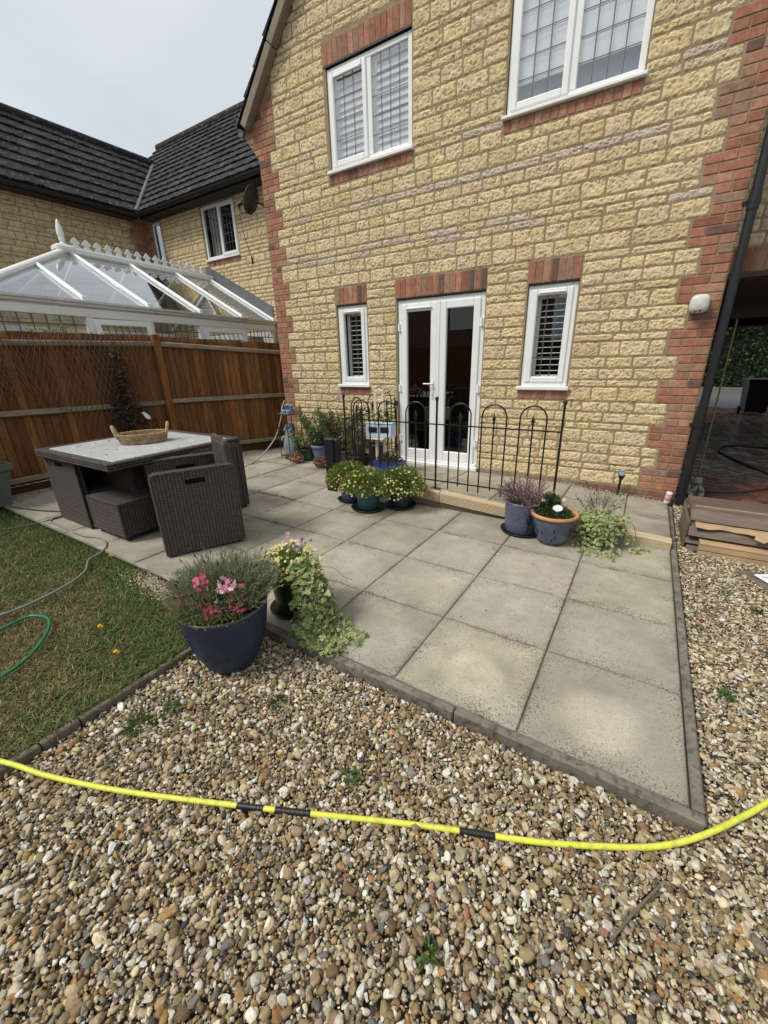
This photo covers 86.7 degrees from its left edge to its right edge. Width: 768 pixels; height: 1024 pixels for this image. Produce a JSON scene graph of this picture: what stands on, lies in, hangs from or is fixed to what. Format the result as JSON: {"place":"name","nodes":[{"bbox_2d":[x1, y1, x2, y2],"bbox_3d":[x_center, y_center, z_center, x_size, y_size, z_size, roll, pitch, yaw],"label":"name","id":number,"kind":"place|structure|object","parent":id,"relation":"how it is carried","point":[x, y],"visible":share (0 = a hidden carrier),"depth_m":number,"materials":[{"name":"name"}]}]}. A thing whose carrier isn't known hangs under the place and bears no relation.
{"place":"outdoors","nodes":[
{"label":"outdoors","id":0,"kind":"place"},
{"bbox_2d":[0,102,164,339],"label":"house wing","id":1,"kind":"structure","parent":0,"point":[71,181],"depth_m":8.97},
{"bbox_2d":[0,507,189,765],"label":"lawn","id":2,"kind":"structure","parent":0,"point":[45,674],"depth_m":2.37,"materials":[{"name":"plant"}]},
{"bbox_2d":[0,614,50,678],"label":"green hose","id":3,"kind":"object","parent":2,"relation":"on","point":[31,653],"visible":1,"depth_m":2.38,"materials":[{"name":"rubber"}]},
{"bbox_2d":[0,516,107,616],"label":"grey hose","id":4,"kind":"object","parent":2,"relation":"on","point":[60,588],"visible":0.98,"depth_m":3.05,"materials":[{"name":"rubber"}]},
{"bbox_2d":[0,0,273,157],"label":"sky","id":5,"kind":"structure","parent":0,"point":[130,75],"materials":[{"name":"white"}]},
{"bbox_2d":[103,100,278,342],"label":"neighbour house","id":6,"kind":"structure","parent":0,"point":[205,173],"depth_m":9.26,"materials":[{"name":"stone"}]},
{"bbox_2d":[152,222,166,264],"bbox_3d":[-5.556,-6.437,10.166,0.410,1.335,0.110,11,24,30],"label":"window","id":7,"kind":"structure","parent":6,"relation":"in","point":[156,226],"depth_m":10.09,"materials":[{"name":"white plastic"}]},
{"bbox_2d":[200,198,240,262],"bbox_3d":[-3.587,-6.199,9.003,1.160,1.055,0.210,11,24,30],"label":"window","id":8,"kind":"structure","parent":6,"relation":"in","point":[217,206],"depth_m":9.05,"materials":[{"name":"white plastic"}]},
{"bbox_2d":[281,404,294,413],"bbox_3d":[-1.507,-1.602,6.346,0.201,0.143,0.158,16,27,39],"label":"boot ornament","id":9,"kind":"object","parent":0,"point":[289,409],"visible":0.93,"depth_m":6.32,"materials":[{"name":"blue ceramic"}]},
{"bbox_2d":[3,447,689,808],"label":"patio","id":10,"kind":"structure","parent":0,"point":[605,695],"depth_m":2.55,"materials":[{"name":"grey concrete"}]},
{"bbox_2d":[0,461,12,507],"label":"square planter","id":11,"kind":"object","parent":10,"relation":"on","point":[5,488],"visible":1,"depth_m":4.50,"materials":[{"name":"plastic"}]},
{"bbox_2d":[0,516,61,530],"bbox_3d":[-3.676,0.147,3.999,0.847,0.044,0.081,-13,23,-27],"label":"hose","id":12,"kind":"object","parent":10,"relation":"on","point":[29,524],"visible":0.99,"depth_m":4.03,"materials":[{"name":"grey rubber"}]},
{"bbox_2d":[9,506,59,511],"bbox_3d":[-4.169,-0.109,4.694,2.632,0.032,0.293,7,23,23],"label":"hose","id":13,"kind":"object","parent":10,"relation":"on","point":[36,509],"visible":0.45,"depth_m":4.40,"materials":[{"name":"grey rubber"}]},
{"bbox_2d":[18,321,89,336],"bbox_3d":[-4.233,-1.504,5.589,0.335,2.054,0.724,4,21,14],"label":"fence top plant","id":14,"kind":"object","parent":10,"relation":"on","point":[56,331],"visible":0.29,"depth_m":5.25,"materials":[{"name":"green plant"}]},
{"bbox_2d":[42,457,114,528],"bbox_3d":[-2.898,-0.307,4.147,0.641,0.714,0.613,11,24,30],"label":"wicker chair","id":15,"kind":"object","parent":10,"relation":"on","point":[73,485],"visible":0.34,"depth_m":3.91,"materials":[{"name":"brown wicker"}]},
{"bbox_2d":[0,331,168,495],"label":"boarded fence","id":16,"kind":"object","parent":10,"relation":"on","point":[28,425],"visible":0.58,"depth_m":5.18,"materials":[{"name":"brown wood"}]},
{"bbox_2d":[21,331,169,430],"bbox_3d":[-3.788,-1.756,5.557,0.026,1.298,1.647,11,24,30],"label":"trellis","id":17,"kind":"object","parent":16,"relation":"attached to","point":[92,370],"visible":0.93,"depth_m":5.38,"materials":[{"name":"brown wood"}]},
{"bbox_2d":[86,487,158,540],"bbox_3d":[-2.349,-0.024,3.865,0.562,0.365,0.562,11,24,30],"label":"footstool","id":18,"kind":"object","parent":10,"relation":"on","point":[127,514],"visible":0.69,"depth_m":3.63,"materials":[{"name":"wicker"}]},
{"bbox_2d":[34,429,239,490],"bbox_3d":[-2.418,-0.354,4.186,1.388,0.723,1.308,11,24,30],"label":"garden table","id":19,"kind":"object","parent":10,"relation":"on","point":[114,461],"visible":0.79,"depth_m":3.80,"materials":[{"name":"wicker"}]},
{"bbox_2d":[110,421,168,444],"bbox_3d":[-2.422,-0.795,4.071,0.514,0.187,0.333,-11,23,-24],"label":"wicker tray","id":20,"kind":"object","parent":19,"relation":"on","point":[141,436],"visible":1,"depth_m":3.99,"materials":[{"name":"beige wicker"}]},
{"bbox_2d":[95,340,187,437],"bbox_3d":[-3.581,-1.451,5.739,0.300,1.817,1.750,11,24,30],"label":"climbing plant","id":21,"kind":"object","parent":10,"relation":"on","point":[121,387],"visible":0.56,"depth_m":5.67,"materials":[{"name":"green plant"}]},
{"bbox_2d":[142,412,150,418],"bbox_3d":[-3.469,-1.406,5.938,0.003,0.115,0.120,11,24,30],"label":"plant tag","id":22,"kind":"object","parent":21,"relation":"attached to","point":[146,415],"visible":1,"depth_m":5.94,"materials":[{"name":"white plastic"}]},
{"bbox_2d":[149,334,177,429],"bbox_3d":[-3.363,-1.702,6.345,0.135,1.965,0.120,11,24,30],"label":"fence post","id":23,"kind":"object","parent":10,"relation":"on","point":[163,379],"visible":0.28,"depth_m":6.20,"materials":[{"name":"brown wood"}]},
{"bbox_2d":[143,433,245,556],"bbox_3d":[-1.651,-0.182,3.518,0.641,0.884,0.613,-14,24,-29],"label":"wicker chair","id":24,"kind":"object","parent":10,"relation":"on","point":[195,497],"visible":0.99,"depth_m":3.32,"materials":[{"name":"brown wicker"}]},
{"bbox_2d":[186,442,249,506],"bbox_3d":[-1.897,-0.358,4.247,0.641,0.714,0.613,11,24,30],"label":"wicker chair","id":25,"kind":"object","parent":10,"relation":"on","point":[236,454],"visible":0.24,"depth_m":4.25,"materials":[{"name":"wicker"}]},
{"bbox_2d":[159,336,287,450],"bbox_3d":[-2.514,-1.937,6.935,2.223,1.935,0.089,-15,25,-32],"label":"boarded fence","id":26,"kind":"object","parent":10,"relation":"on","point":[233,388],"visible":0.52,"depth_m":6.83,"materials":[{"name":"brown wood"}]},
{"bbox_2d":[244,400,284,466],"bbox_3d":[-1.944,-1.093,5.995,0.366,0.895,1.849,2,21,10],"label":"hose","id":27,"kind":"object","parent":10,"relation":"on","point":[272,441],"visible":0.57,"depth_m":6.57,"materials":[{"name":"beige plastic"}]},
{"bbox_2d":[251,490,295,499],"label":"dead leaves","id":28,"kind":"object","parent":10,"relation":"on","point":[272,495],"visible":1,"depth_m":4.81,"materials":[{"name":"brown plant"}]},
{"bbox_2d":[276,402,303,459],"bbox_3d":[-1.492,-1.278,6.476,0.254,0.880,0.342,-17,25,-35],"label":"plant stand","id":29,"kind":"object","parent":10,"relation":"on","point":[285,455],"visible":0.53,"depth_m":6.40,"materials":[{"name":"metal"}]},
{"bbox_2d":[281,423,299,456],"bbox_3d":[-1.484,-1.152,6.500,0.319,0.500,0.212,14,26,35],"label":"trouser ornament","id":30,"kind":"object","parent":29,"relation":"on","point":[294,448],"visible":0.78,"depth_m":6.43,"materials":[{"name":"stone"}]},
{"bbox_2d":[288,451,303,462],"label":"little pot","id":31,"kind":"object","parent":10,"relation":"on","point":[297,459],"visible":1,"depth_m":6.31,"materials":[{"name":"ceramic"}]},
{"bbox_2d":[286,429,322,460],"bbox_3d":[-1.197,-1.082,6.446,0.642,0.525,0.630,11,24,30],"label":"fuchsia pot","id":32,"kind":"object","parent":10,"relation":"on","point":[306,451],"visible":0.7,"depth_m":6.40,"materials":[{"name":"green plant"}]},
{"bbox_2d":[293,407,332,457],"bbox_3d":[-1.022,-1.218,6.346,0.648,0.845,0.639,11,24,30],"label":"fuchsia pot","id":33,"kind":"object","parent":10,"relation":"on","point":[318,449],"visible":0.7,"depth_m":6.22,"materials":[{"name":"plant"}]},
{"bbox_2d":[260,531,367,657],"bbox_3d":[-0.439,0.455,2.388,0.781,0.496,0.417,17,28,40],"label":"potted plant","id":34,"kind":"object","parent":10,"relation":"on","point":[303,597],"visible":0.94,"depth_m":2.34,"materials":[{"name":"green plant"}]},
{"bbox_2d":[313,455,325,468],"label":"little pot","id":35,"kind":"object","parent":10,"relation":"on","point":[319,462],"visible":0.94,"depth_m":5.97,"materials":[{"name":"ceramic"}]},
{"bbox_2d":[324,437,341,491],"bbox_3d":[-0.599,-0.564,4.867,0.180,0.635,0.100,11,24,30],"label":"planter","id":36,"kind":"object","parent":10,"relation":"on","point":[332,448],"visible":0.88,"depth_m":4.78,"materials":[{"name":"black wood"}]},
{"bbox_2d":[312,402,366,463],"bbox_3d":[-0.638,-1.157,6.035,0.771,0.938,0.711,-11,23,-23],"label":"fuchsia shrub","id":37,"kind":"object","parent":10,"relation":"on","point":[328,424],"visible":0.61,"depth_m":5.90,"materials":[{"name":"green plant"}]},
{"bbox_2d":[325,459,366,503],"bbox_3d":[-0.422,-0.349,4.513,0.493,0.474,0.509,11,24,30],"label":"flower pot","id":38,"kind":"object","parent":10,"relation":"on","point":[343,468],"visible":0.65,"depth_m":4.44,"materials":[{"name":"plastic"}]},
{"bbox_2d":[335,420,374,466],"bbox_3d":[-0.334,-0.927,5.765,0.646,0.685,0.652,11,24,30],"label":"leafy shrub","id":39,"kind":"object","parent":10,"relation":"on","point":[349,439],"visible":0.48,"depth_m":5.72,"materials":[{"name":"green plant"}]},
{"bbox_2d":[338,467,391,513],"bbox_3d":[-0.194,-0.240,4.243,0.583,0.450,0.595,11,24,30],"label":"flower pot","id":40,"kind":"object","parent":10,"relation":"on","point":[368,485],"visible":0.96,"depth_m":4.17,"materials":[{"name":"green plastic"}]},
{"bbox_2d":[380,464,429,510],"bbox_3d":[0.208,-0.256,4.255,0.558,0.459,0.564,11,24,30],"label":"flower pot","id":41,"kind":"object","parent":10,"relation":"on","point":[401,492],"visible":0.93,"depth_m":4.21,"materials":[{"name":"green plastic"}]},
{"bbox_2d":[341,475,671,549],"bbox_3d":[0.925,-0.100,4.145,3.363,0.280,0.094,11,24,30],"label":"timber edging","id":42,"kind":"object","parent":10,"relation":"on","point":[498,509],"visible":0.48,"depth_m":4.05,"materials":[{"name":"brown wood"}]},
{"bbox_2d":[493,475,561,537],"bbox_3d":[1.255,-0.063,3.616,0.611,0.514,0.600,11,24,30],"label":"speckled pot","id":43,"kind":"object","parent":10,"relation":"on","point":[519,506],"visible":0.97,"depth_m":3.56,"materials":[{"name":"ceramic"}]},
{"bbox_2d":[530,491,579,545],"bbox_3d":[1.432,0.046,3.424,0.384,0.439,0.384,11,24,30],"label":"glazed pot","id":44,"kind":"object","parent":10,"relation":"on","point":[554,520],"visible":1,"depth_m":3.35,"materials":[{"name":"blue ceramic"}]},
{"bbox_2d":[570,481,649,562],"bbox_3d":[1.795,0.064,3.341,0.566,0.491,0.619,-8,22,-16],"label":"trailing plant","id":45,"kind":"object","parent":10,"relation":"on","point":[596,529],"visible":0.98,"depth_m":3.31,"materials":[{"name":"plant"}]},
{"bbox_2d":[0,481,767,1023],"bbox_3d":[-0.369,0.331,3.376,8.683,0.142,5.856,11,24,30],"label":"gravel","id":46,"kind":"structure","parent":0,"point":[722,925],"depth_m":1.31,"materials":[{"name":"beige gravel"}]},
{"bbox_2d":[0,647,192,783],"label":"lawn edging","id":47,"kind":"object","parent":46,"relation":"on","point":[33,751],"visible":0.4,"depth_m":1.87,"materials":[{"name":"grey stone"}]},
{"bbox_2d":[119,710,157,741],"bbox_3d":[-1.113,0.943,1.821,0.146,0.074,0.150,11,24,30],"label":"weed","id":48,"kind":"object","parent":46,"relation":"on","point":[130,728],"visible":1,"depth_m":1.82,"materials":[{"name":"green plant"}]},
{"bbox_2d":[162,698,185,716],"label":"weed","id":49,"kind":"object","parent":46,"relation":"on","point":[172,707],"visible":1,"depth_m":1.91,"materials":[{"name":"green plant"}]},
{"bbox_2d":[183,651,195,660],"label":"weed","id":50,"kind":"object","parent":46,"relation":"on","point":[188,655],"visible":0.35,"depth_m":2.24,"materials":[{"name":"green plant"}]},
{"bbox_2d":[155,542,287,674],"bbox_3d":[-0.846,0.496,2.189,0.669,0.652,0.668,-3,21,-4],"label":"planter","id":51,"kind":"object","parent":46,"relation":"on","point":[219,614],"visible":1,"depth_m":2.01,"materials":[{"name":"glazed ceramic"},{"name":"foliage"},{"name":"petal"}]},
{"bbox_2d":[268,693,286,708],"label":"weed","id":52,"kind":"object","parent":46,"relation":"on","point":[273,702],"visible":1,"depth_m":1.93,"materials":[{"name":"green plant"}]},
{"bbox_2d":[341,765,361,785],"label":"weed","id":53,"kind":"object","parent":46,"relation":"on","point":[354,773],"visible":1,"depth_m":1.58,"materials":[{"name":"green plant"}]},
{"bbox_2d":[0,758,767,850],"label":"yellow hose","id":54,"kind":"object","parent":46,"relation":"on","point":[722,826],"visible":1,"depth_m":1.42,"materials":[{"name":"yellow rubber"}]},
{"bbox_2d":[37,619,765,991],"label":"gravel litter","id":55,"kind":"object","parent":46,"relation":"on","point":[461,801],"visible":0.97,"depth_m":1.20,"materials":[{"name":"brown plant"}]},
{"bbox_2d":[415,934,440,970],"bbox_3d":[0.123,1.190,1.091,0.067,0.053,0.080,11,24,30],"label":"weed","id":56,"kind":"object","parent":46,"relation":"on","point":[421,959],"visible":1,"depth_m":1.10,"materials":[{"name":"green plant"}]},
{"bbox_2d":[608,884,660,942],"bbox_3d":[0.725,1.153,1.174,0.248,0.012,0.011,-13,23,-27],"label":"stick","id":57,"kind":"object","parent":46,"relation":"on","point":[636,909],"visible":1,"depth_m":1.17,"materials":[{"name":"brown wood"}]},
{"bbox_2d":[678,502,690,548],"bbox_3d":[2.611,0.111,3.540,0.025,0.262,0.520,11,24,30],"label":"end board","id":58,"kind":"object","parent":46,"relation":"on","point":[684,523],"visible":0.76,"depth_m":3.45,"materials":[{"name":"brown wood"}]},
{"bbox_2d":[685,543,697,554],"bbox_3d":[3.285,0.363,3.091,1.645,0.074,0.552,11,24,30],"label":"moulded board","id":59,"kind":"object","parent":46,"relation":"on","point":[690,547],"visible":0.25,"depth_m":3.30,"materials":[{"name":"wood"}]},
{"bbox_2d":[685,535,767,548],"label":"moulded board","id":60,"kind":"object","parent":59,"relation":"on","point":[692,540],"visible":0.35,"depth_m":3.31,"materials":[{"name":"brown wood"}]},
{"bbox_2d":[688,507,767,547],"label":"moulded board","id":61,"kind":"object","parent":60,"relation":"on","point":[721,535],"visible":0.35,"depth_m":3.18,"materials":[{"name":"brown wood"}]},
{"bbox_2d":[695,521,767,543],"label":"cardboard","id":62,"kind":"object","parent":61,"relation":"on","point":[761,536],"visible":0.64,"depth_m":3.17,"materials":[{"name":"beige cardboard"}]},
{"bbox_2d":[687,495,767,531],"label":"moulded board","id":63,"kind":"object","parent":62,"relation":"on","point":[747,520],"visible":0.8,"depth_m":3.30,"materials":[{"name":"brown wood"}]},
{"bbox_2d":[696,505,767,514],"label":"cardboard strip","id":64,"kind":"object","parent":63,"relation":"on","point":[731,509],"visible":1,"depth_m":3.29,"materials":[{"name":"beige cardboard"}]},
{"bbox_2d":[712,686,739,707],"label":"weed","id":65,"kind":"object","parent":46,"relation":"on","point":[730,696],"visible":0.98,"depth_m":1.88,"materials":[{"name":"green plant"}]},
{"bbox_2d":[697,538,767,569],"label":"wooden plank","id":66,"kind":"object","parent":46,"relation":"on","point":[746,554],"visible":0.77,"depth_m":3.11,"materials":[{"name":"wood"}]},
{"bbox_2d":[736,570,767,590],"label":"sign plank","id":67,"kind":"object","parent":46,"relation":"on","point":[757,580],"visible":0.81,"depth_m":2.84,"materials":[{"name":"brown wood"}]},
{"bbox_2d":[753,574,767,582],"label":"white sign","id":68,"kind":"object","parent":67,"relation":"on","point":[763,577],"visible":1,"depth_m":2.83,"materials":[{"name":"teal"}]},
{"bbox_2d":[746,605,763,615],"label":"weed","id":69,"kind":"object","parent":46,"relation":"on","point":[756,610],"visible":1,"depth_m":2.48,"materials":[{"name":"green plant"}]},
{"bbox_2d":[380,487,627,532],"bbox_3d":[1.264,-0.212,4.676,3.360,0.407,1.270,11,24,30],"label":"path bedding","id":70,"kind":"object","parent":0,"point":[427,502],"visible":0.03,"depth_m":4.35,"materials":[{"name":"concrete"}]},
{"bbox_2d":[364,463,670,537],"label":"raised path","id":71,"kind":"structure","parent":0,"point":[651,516],"depth_m":4.36,"materials":[{"name":"beige stone"}]},
{"bbox_2d":[366,389,386,458],"bbox_3d":[-0.043,-1.021,5.067,0.240,0.989,0.310,11,24,30],"label":"hanging stand","id":72,"kind":"object","parent":71,"relation":"on","point":[376,400],"visible":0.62,"depth_m":4.97,"materials":[{"name":"beige paint"}]},
{"bbox_2d":[365,408,395,437],"bbox_3d":[-0.031,-1.105,5.020,0.386,0.348,0.307,6,22,19],"label":"box planter","id":73,"kind":"object","parent":72,"relation":"on","point":[383,429],"visible":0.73,"depth_m":4.95,"materials":[{"name":"blue paint"}]},
{"bbox_2d":[368,427,376,432],"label":"window","id":74,"kind":"structure","parent":73,"relation":"in","point":[373,429],"depth_m":4.96,"materials":[{"name":"black plastic"}]},
{"bbox_2d":[380,427,388,432],"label":"window","id":75,"kind":"structure","parent":73,"relation":"in","point":[382,429],"depth_m":4.92,"materials":[{"name":"black plastic"}]},
{"bbox_2d":[367,442,386,466],"bbox_3d":[-0.086,-0.753,5.361,0.264,0.300,0.264,11,24,30],"label":"dark pot","id":76,"kind":"object","parent":71,"relation":"on","point":[373,450],"visible":0.34,"depth_m":5.26,"materials":[{"name":"black plastic"}]},
{"bbox_2d":[372,451,404,472],"bbox_3d":[0.064,-0.622,4.981,0.422,0.287,0.291,8,23,23],"label":"plant trough","id":77,"kind":"object","parent":71,"relation":"on","point":[384,463],"visible":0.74,"depth_m":4.93,"materials":[{"name":"blue ceramic"}]},
{"bbox_2d":[342,392,567,495],"bbox_3d":[0.865,-0.855,4.702,2.472,1.032,1.261,11,24,30],"label":"railing","id":78,"kind":"object","parent":71,"relation":"on","point":[565,402],"visible":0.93,"depth_m":4.19,"materials":[{"name":"black metal"}]},
{"bbox_2d":[615,471,625,494],"bbox_3d":[2.564,-0.310,4.416,0.072,0.276,0.084,11,24,30],"label":"stake lamp","id":79,"kind":"object","parent":71,"relation":"on","point":[621,475],"visible":1,"depth_m":4.38,"materials":[{"name":"black plastic"}]},
{"bbox_2d":[663,488,672,503],"bbox_3d":[2.984,-0.170,4.261,0.060,0.157,0.060,16,27,28],"label":"spray bottle","id":80,"kind":"object","parent":71,"relation":"on","point":[668,496],"visible":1,"depth_m":4.24,"materials":[{"name":"white plastic"}]},
{"bbox_2d":[674,407,767,504],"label":"driveway","id":81,"kind":"structure","parent":0,"point":[719,471],"depth_m":6.24,"materials":[{"name":"brick"}]},
{"bbox_2d":[685,476,703,498],"bbox_3d":[3.406,-0.253,4.463,0.170,0.285,0.187,5,22,16],"label":"garden statue","id":82,"kind":"object","parent":81,"relation":"on","point":[695,486],"visible":0.73,"depth_m":4.41,"materials":[{"name":"stone"}]},
{"bbox_2d":[698,319,737,472],"bbox_3d":[4.092,-1.346,5.004,0.019,1.853,0.272,16,27,38],"label":"garden cane","id":83,"kind":"object","parent":81,"relation":"on","point":[730,346],"visible":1,"depth_m":4.94,"materials":[{"name":"brown wood"}]},
{"bbox_2d":[704,445,767,492],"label":"hose","id":84,"kind":"object","parent":81,"relation":"on","point":[720,452],"visible":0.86,"depth_m":5.45,"materials":[{"name":"black rubber"}]},
{"bbox_2d":[735,378,767,412],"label":"wheelie bin","id":85,"kind":"object","parent":81,"relation":"on","point":[754,397],"visible":1,"depth_m":9.88,"materials":[{"name":"black plastic"}]},
{"bbox_2d":[696,390,767,408],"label":"road","id":86,"kind":"structure","parent":0,"point":[729,398],"depth_m":13.47,"materials":[{"name":"grey asphalt"}]},
{"label":"ground","id":87,"kind":"structure","parent":0,"visible":0},
{"bbox_2d":[0,219,276,342],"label":"conservatory","id":88,"kind":"object","parent":87,"relation":"on","point":[202,300],"visible":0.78,"depth_m":7.29,"materials":[{"name":"white plastic"}]},
{"bbox_2d":[248,337,263,341],"bbox_3d":[-2.797,-2.913,9.270,0.190,1.970,0.330,11,24,30],"label":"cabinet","id":89,"kind":"object","parent":88,"relation":"on","point":[256,339],"visible":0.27,"depth_m":8.84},
{"bbox_2d":[264,506,706,834],"bbox_3d":[1.033,0.359,3.437,2.403,0.207,3.664,11,24,30],"label":"patio edging","id":90,"kind":"object","parent":87,"relation":"on","point":[693,818],"visible":0.45,"depth_m":1.72,"materials":[{"name":"concrete"}]},
{"bbox_2d":[235,0,767,506],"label":"stone house","id":91,"kind":"structure","parent":87,"relation":"on","point":[513,208],"depth_m":4.34,"materials":[{"name":"stone"}]},
{"bbox_2d":[237,184,264,263],"bbox_3d":[-1.926,-4.319,6.113,0.614,0.992,0.300,11,24,30],"label":"satellite dish","id":92,"kind":"object","parent":91,"relation":"attached to","point":[250,202],"visible":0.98,"depth_m":6.00,"materials":[{"name":"black metal"}]},
{"bbox_2d":[338,304,370,386],"bbox_3d":[-0.411,-2.359,5.833,0.564,1.077,0.202,11,24,30],"label":"window","id":93,"kind":"structure","parent":91,"relation":"in","point":[358,380],"depth_m":5.82,"materials":[{"name":"white plastic"}]},
{"bbox_2d":[327,29,413,175],"bbox_3d":[-0.169,-4.673,4.734,1.222,1.022,0.173,11,24,30],"label":"window","id":94,"kind":"structure","parent":91,"relation":"in","point":[365,149],"depth_m":4.72,"materials":[{"name":"white plastic"}]},
{"bbox_2d":[398,291,485,471],"bbox_3d":[0.694,-1.635,5.321,1.210,2.116,0.135,11,24,30],"label":"french door","id":95,"kind":"structure","parent":91,"relation":"in","point":[439,306],"depth_m":5.25,"materials":[{"name":"white plastic"}]},
{"bbox_2d":[516,281,579,390],"bbox_3d":[1.822,-1.919,4.510,0.569,1.077,0.202,11,24,30],"label":"window","id":96,"kind":"structure","parent":91,"relation":"in","point":[529,381],"depth_m":4.49,"materials":[{"name":"white plastic"}]},
{"bbox_2d":[501,0,655,121],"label":"window","id":97,"kind":"structure","parent":91,"relation":"in","point":[562,51],"depth_m":3.68,"materials":[{"name":"white plastic"}]},
{"bbox_2d":[688,294,710,313],"bbox_3d":[2.858,-1.886,3.681,0.150,0.156,0.108,11,24,30],"label":"alarm box","id":98,"kind":"object","parent":91,"relation":"attached to","point":[699,303],"visible":1,"depth_m":3.65,"materials":[{"name":"plastic"}]},
{"bbox_2d":[700,387,741,389],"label":"road kerb","id":99,"kind":"structure","parent":87,"relation":"on","point":[728,388],"depth_m":16.34,"materials":[{"name":"concrete"}]},
{"bbox_2d":[701,326,767,387],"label":"hedge","id":100,"kind":"object","parent":87,"relation":"on","point":[748,356],"visible":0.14,"depth_m":16.19,"materials":[{"name":"green plant"}]},
{"bbox_2d":[715,110,767,327],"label":"link building","id":101,"kind":"structure","parent":87,"relation":"on","point":[750,306],"depth_m":3.94,"materials":[{"name":"stone"}]},
{"bbox_3d":[-4.664,-0.916,4.411,0.135,1.930,0.120,11,24,30],"label":"fence post","id":102,"kind":"object","parent":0,"visible":0},
{"bbox_2d":[0,335,38,406],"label":"trellis","id":103,"kind":"object","parent":102,"relation":"attached to","point":[14,369],"visible":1,"depth_m":4.71,"materials":[{"name":"brown wood"}]}
]}

